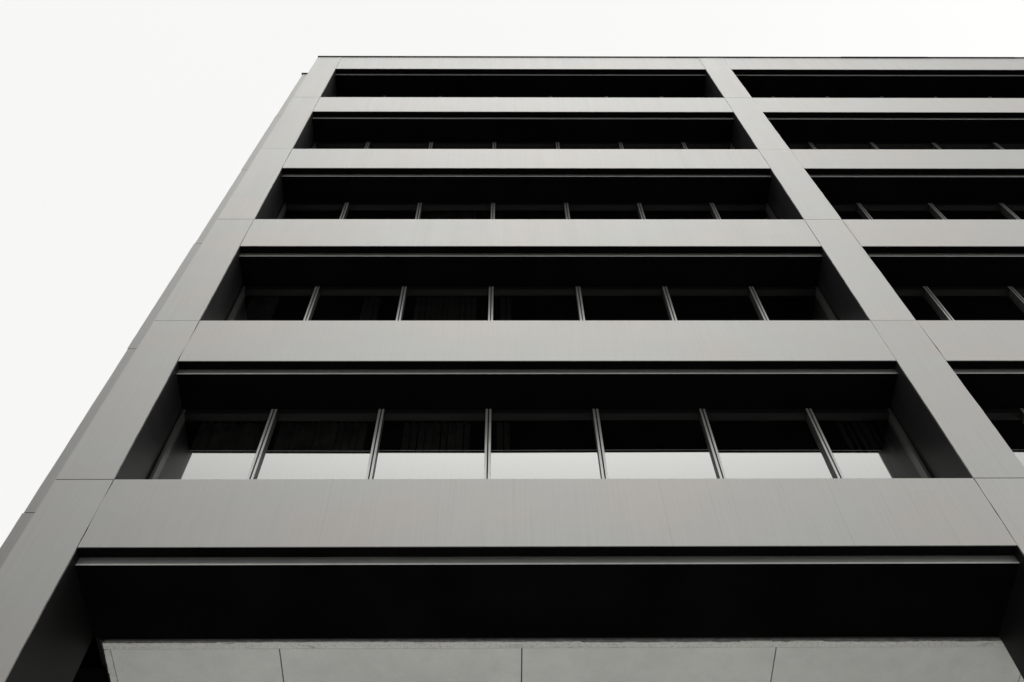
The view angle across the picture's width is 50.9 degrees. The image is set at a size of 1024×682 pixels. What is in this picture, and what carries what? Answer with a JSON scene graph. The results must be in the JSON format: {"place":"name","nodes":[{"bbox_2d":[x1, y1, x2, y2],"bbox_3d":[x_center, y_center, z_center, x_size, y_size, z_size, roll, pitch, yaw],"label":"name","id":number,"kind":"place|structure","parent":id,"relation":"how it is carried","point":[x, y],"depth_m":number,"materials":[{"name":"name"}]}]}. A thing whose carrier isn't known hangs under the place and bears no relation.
{"place":"outdoors","nodes":[
{"label":"outdoors","id":0,"kind":"place"},
{"bbox_2d":[0,56,1023,681],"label":"office building","id":1,"kind":"structure","parent":0,"point":[568,368],"depth_m":14.20,"materials":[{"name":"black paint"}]},
{"bbox_2d":[155,410,270,478],"bbox_3d":[-3.767,1.544,13.284,1.146,2.482,0.087,0,-62,0],"label":"window","id":2,"kind":"structure","parent":1,"relation":"in","point":[208,444],"depth_m":13.71,"materials":[{"name":"glass"}]},
{"bbox_2d":[231,287,314,320],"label":"window","id":3,"kind":"structure","parent":1,"relation":"in","point":[257,303],"depth_m":17.26,"materials":[{"name":"glass"}]},
{"bbox_2d":[281,203,344,218],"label":"window","id":4,"kind":"structure","parent":1,"relation":"in","point":[293,210],"depth_m":20.81,"materials":[{"name":"glass"}]},
{"bbox_2d":[255,410,377,478],"bbox_3d":[-2.446,1.543,13.295,1.360,2.482,0.087,0,-62,0],"label":"window","id":5,"kind":"structure","parent":1,"relation":"in","point":[302,444],"depth_m":13.72,"materials":[{"name":"glass"}]},
{"bbox_2d":[315,142,365,148],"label":"window","id":6,"kind":"structure","parent":1,"relation":"in","point":[319,145],"depth_m":24.30,"materials":[{"name":"glass"}]},
{"bbox_2d":[310,287,401,320],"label":"window","id":7,"kind":"structure","parent":1,"relation":"in","point":[332,303],"depth_m":17.26,"materials":[{"name":"glass"}]},
{"bbox_2d":[339,96,382,96],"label":"window","id":8,"kind":"structure","parent":1,"relation":"in","point":[339,96],"depth_m":27.69,"materials":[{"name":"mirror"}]},
{"bbox_2d":[345,203,417,218],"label":"window","id":9,"kind":"structure","parent":1,"relation":"in","point":[355,210],"depth_m":20.82,"materials":[{"name":"glass"}]},
{"bbox_2d":[369,142,429,148],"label":"window","id":10,"kind":"structure","parent":1,"relation":"in","point":[373,145],"depth_m":24.32,"materials":[{"name":"glass"}]},
{"bbox_2d":[386,96,437,96],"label":"window","id":11,"kind":"structure","parent":1,"relation":"in","point":[386,96],"depth_m":27.72,"materials":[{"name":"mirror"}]},
{"bbox_2d":[373,409,485,478],"bbox_3d":[-1.018,1.542,13.307,1.360,2.482,0.087,0,-62,0],"label":"window","id":12,"kind":"structure","parent":1,"relation":"in","point":[414,444],"depth_m":13.73,"materials":[{"name":"glass"}]},
{"bbox_2d":[401,287,488,320],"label":"window","id":13,"kind":"structure","parent":1,"relation":"in","point":[421,303],"depth_m":17.28,"materials":[{"name":"glass"}]},
{"bbox_2d":[420,203,490,218],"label":"window","id":14,"kind":"structure","parent":1,"relation":"in","point":[429,210],"depth_m":20.83,"materials":[{"name":"glass"}]},
{"bbox_2d":[432,142,492,148],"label":"window","id":15,"kind":"structure","parent":1,"relation":"in","point":[436,145],"depth_m":24.33,"materials":[{"name":"glass"}]},
{"bbox_2d":[441,96,493,96],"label":"window","id":16,"kind":"structure","parent":1,"relation":"in","point":[441,96],"depth_m":27.74,"materials":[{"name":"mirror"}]},
{"bbox_2d":[497,96,548,96],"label":"window","id":17,"kind":"structure","parent":1,"relation":"in","point":[497,96],"depth_m":27.75,"materials":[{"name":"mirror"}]},
{"bbox_2d":[496,142,555,148],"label":"window","id":18,"kind":"structure","parent":1,"relation":"in","point":[499,145],"depth_m":24.34,"materials":[{"name":"glass"}]},
{"bbox_2d":[495,203,565,218],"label":"window","id":19,"kind":"structure","parent":1,"relation":"in","point":[502,210],"depth_m":20.84,"materials":[{"name":"glass"}]},
{"bbox_2d":[493,287,579,320],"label":"window","id":20,"kind":"structure","parent":1,"relation":"in","point":[509,303],"depth_m":17.28,"materials":[{"name":"glass"}]},
{"bbox_2d":[490,409,600,478],"bbox_3d":[0.410,1.542,13.319,1.360,2.482,0.087,0,-62,0],"label":"window","id":21,"kind":"structure","parent":1,"relation":"in","point":[526,443],"depth_m":13.75,"materials":[{"name":"glass"}]},
{"bbox_2d":[552,96,604,97],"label":"window","id":22,"kind":"structure","parent":1,"relation":"in","point":[552,96],"depth_m":27.69,"materials":[{"name":"glass"}]},
{"bbox_2d":[559,143,618,148],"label":"window","id":23,"kind":"structure","parent":1,"relation":"in","point":[562,145],"depth_m":24.35,"materials":[{"name":"glass"}]},
{"bbox_2d":[568,203,639,218],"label":"window","id":24,"kind":"structure","parent":1,"relation":"in","point":[576,210],"depth_m":20.86,"materials":[{"name":"glass"}]},
{"bbox_2d":[580,287,670,320],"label":"window","id":25,"kind":"structure","parent":1,"relation":"in","point":[599,303],"depth_m":17.30,"materials":[{"name":"glass"}]},
{"bbox_2d":[608,97,659,97],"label":"window","id":26,"kind":"structure","parent":1,"relation":"in","point":[608,97],"depth_m":27.71,"materials":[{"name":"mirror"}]},
{"bbox_2d":[622,143,682,148],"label":"window","id":27,"kind":"structure","parent":1,"relation":"in","point":[625,145],"depth_m":24.36,"materials":[{"name":"glass"}]},
{"bbox_2d":[598,409,718,478],"bbox_3d":[1.838,1.541,13.331,1.360,2.482,0.087,0,-62,0],"label":"window","id":28,"kind":"structure","parent":1,"relation":"in","point":[638,443],"depth_m":13.76,"materials":[{"name":"glass"}]},
{"bbox_2d":[641,203,714,218],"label":"window","id":29,"kind":"structure","parent":1,"relation":"in","point":[651,210],"depth_m":20.87,"materials":[{"name":"glass"}]},
{"bbox_2d":[663,97,702,97],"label":"window","id":30,"kind":"structure","parent":1,"relation":"in","point":[663,97],"depth_m":27.72,"materials":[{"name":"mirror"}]},
{"bbox_2d":[685,143,730,148],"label":"window","id":31,"kind":"structure","parent":1,"relation":"in","point":[689,145],"depth_m":24.38,"materials":[{"name":"glass"}]},
{"bbox_2d":[667,287,761,319],"bbox_3d":[3.237,-0.266,16.686,1.360,2.482,0.087,0,-62,0],"label":"window","id":32,"kind":"structure","parent":1,"relation":"in","point":[689,303],"depth_m":17.34,"materials":[{"name":"glass"}]},
{"bbox_2d":[714,203,771,218],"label":"window","id":33,"kind":"structure","parent":1,"relation":"in","point":[725,210],"depth_m":20.89,"materials":[{"name":"glass"}]},
{"bbox_2d":[705,409,834,478],"bbox_3d":[3.266,1.540,13.343,1.360,2.482,0.087,0,-62,0],"label":"window","id":34,"kind":"structure","parent":1,"relation":"in","point":[751,443],"depth_m":13.77,"materials":[{"name":"glass"}]},
{"bbox_2d":[754,287,831,319],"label":"window","id":35,"kind":"structure","parent":1,"relation":"in","point":[779,303],"depth_m":17.35,"materials":[{"name":"glass"}]},
{"bbox_2d":[786,143,809,148],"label":"window","id":36,"kind":"structure","parent":1,"relation":"in","point":[791,145],"depth_m":24.39,"materials":[{"name":"glass"}]},
{"bbox_2d":[775,97,825,97],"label":"window","id":37,"kind":"structure","parent":1,"relation":"in","point":[775,97],"depth_m":27.76,"materials":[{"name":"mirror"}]},
{"bbox_2d":[812,143,871,148],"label":"window","id":38,"kind":"structure","parent":1,"relation":"in","point":[817,145],"depth_m":24.40,"materials":[{"name":"glass"}]},
{"bbox_2d":[830,203,865,219],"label":"window","id":39,"kind":"structure","parent":1,"relation":"in","point":[846,211],"depth_m":20.91,"materials":[{"name":"glass"}]},
{"bbox_2d":[829,97,879,97],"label":"window","id":40,"kind":"structure","parent":1,"relation":"in","point":[829,97],"depth_m":27.78,"materials":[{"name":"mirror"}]},
{"bbox_2d":[812,409,924,477],"bbox_3d":[4.529,1.540,13.353,1.029,2.482,0.087,0,-62,0],"label":"window","id":41,"kind":"structure","parent":1,"relation":"in","point":[864,443],"depth_m":13.78,"materials":[{"name":"glass"}]},
{"bbox_2d":[861,203,939,219],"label":"window","id":42,"kind":"structure","parent":1,"relation":"in","point":[878,211],"depth_m":20.92,"materials":[{"name":"glass"}]},
{"bbox_2d":[874,143,934,149],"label":"window","id":43,"kind":"structure","parent":1,"relation":"in","point":[921,146],"depth_m":24.40,"materials":[{"name":"glass"}]},
{"bbox_2d":[884,97,933,97],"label":"window","id":44,"kind":"structure","parent":1,"relation":"in","point":[884,97],"depth_m":27.80,"materials":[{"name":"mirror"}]},
{"bbox_2d":[892,287,944,319],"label":"window","id":45,"kind":"structure","parent":1,"relation":"in","point":[916,301],"depth_m":17.37,"materials":[{"name":"glass"}]},
{"bbox_2d":[938,97,988,97],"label":"window","id":46,"kind":"structure","parent":1,"relation":"in","point":[938,97],"depth_m":27.82,"materials":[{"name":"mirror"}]},
{"bbox_2d":[936,143,997,149],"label":"window","id":47,"kind":"structure","parent":1,"relation":"in","point":[944,146],"depth_m":24.41,"materials":[{"name":"glass"}]},
{"bbox_2d":[932,203,1012,219],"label":"window","id":48,"kind":"structure","parent":1,"relation":"in","point":[950,211],"depth_m":20.92,"materials":[{"name":"glass"}]},
{"bbox_2d":[928,287,1023,319],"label":"window","id":49,"kind":"structure","parent":1,"relation":"in","point":[962,303],"depth_m":17.39,"materials":[{"name":"glass"}]},
{"bbox_2d":[982,409,1023,465],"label":"window","id":50,"kind":"structure","parent":1,"relation":"in","point":[1009,423],"depth_m":14.17,"materials":[{"name":"glass"}]},
{"bbox_2d":[992,97,1023,97],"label":"window","id":51,"kind":"structure","parent":1,"relation":"in","point":[992,97],"depth_m":27.83,"materials":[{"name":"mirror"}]},
{"bbox_2d":[997,143,1023,149],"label":"window","id":52,"kind":"structure","parent":1,"relation":"in","point":[1007,146],"depth_m":24.42,"materials":[{"name":"glass"}]},
{"bbox_2d":[1004,204,1023,219],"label":"window","id":53,"kind":"structure","parent":1,"relation":"in","point":[1018,209],"depth_m":21.03,"materials":[{"name":"glass"}]},
{"bbox_2d":[1013,287,1023,297],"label":"window","id":54,"kind":"structure","parent":1,"relation":"in","point":[1020,290],"depth_m":17.72,"materials":[{"name":"glass"}]},
{"bbox_2d":[0,0,1023,546],"label":"sky","id":55,"kind":"structure","parent":0,"point":[126,125],"materials":[{"name":"white"}]}
]}

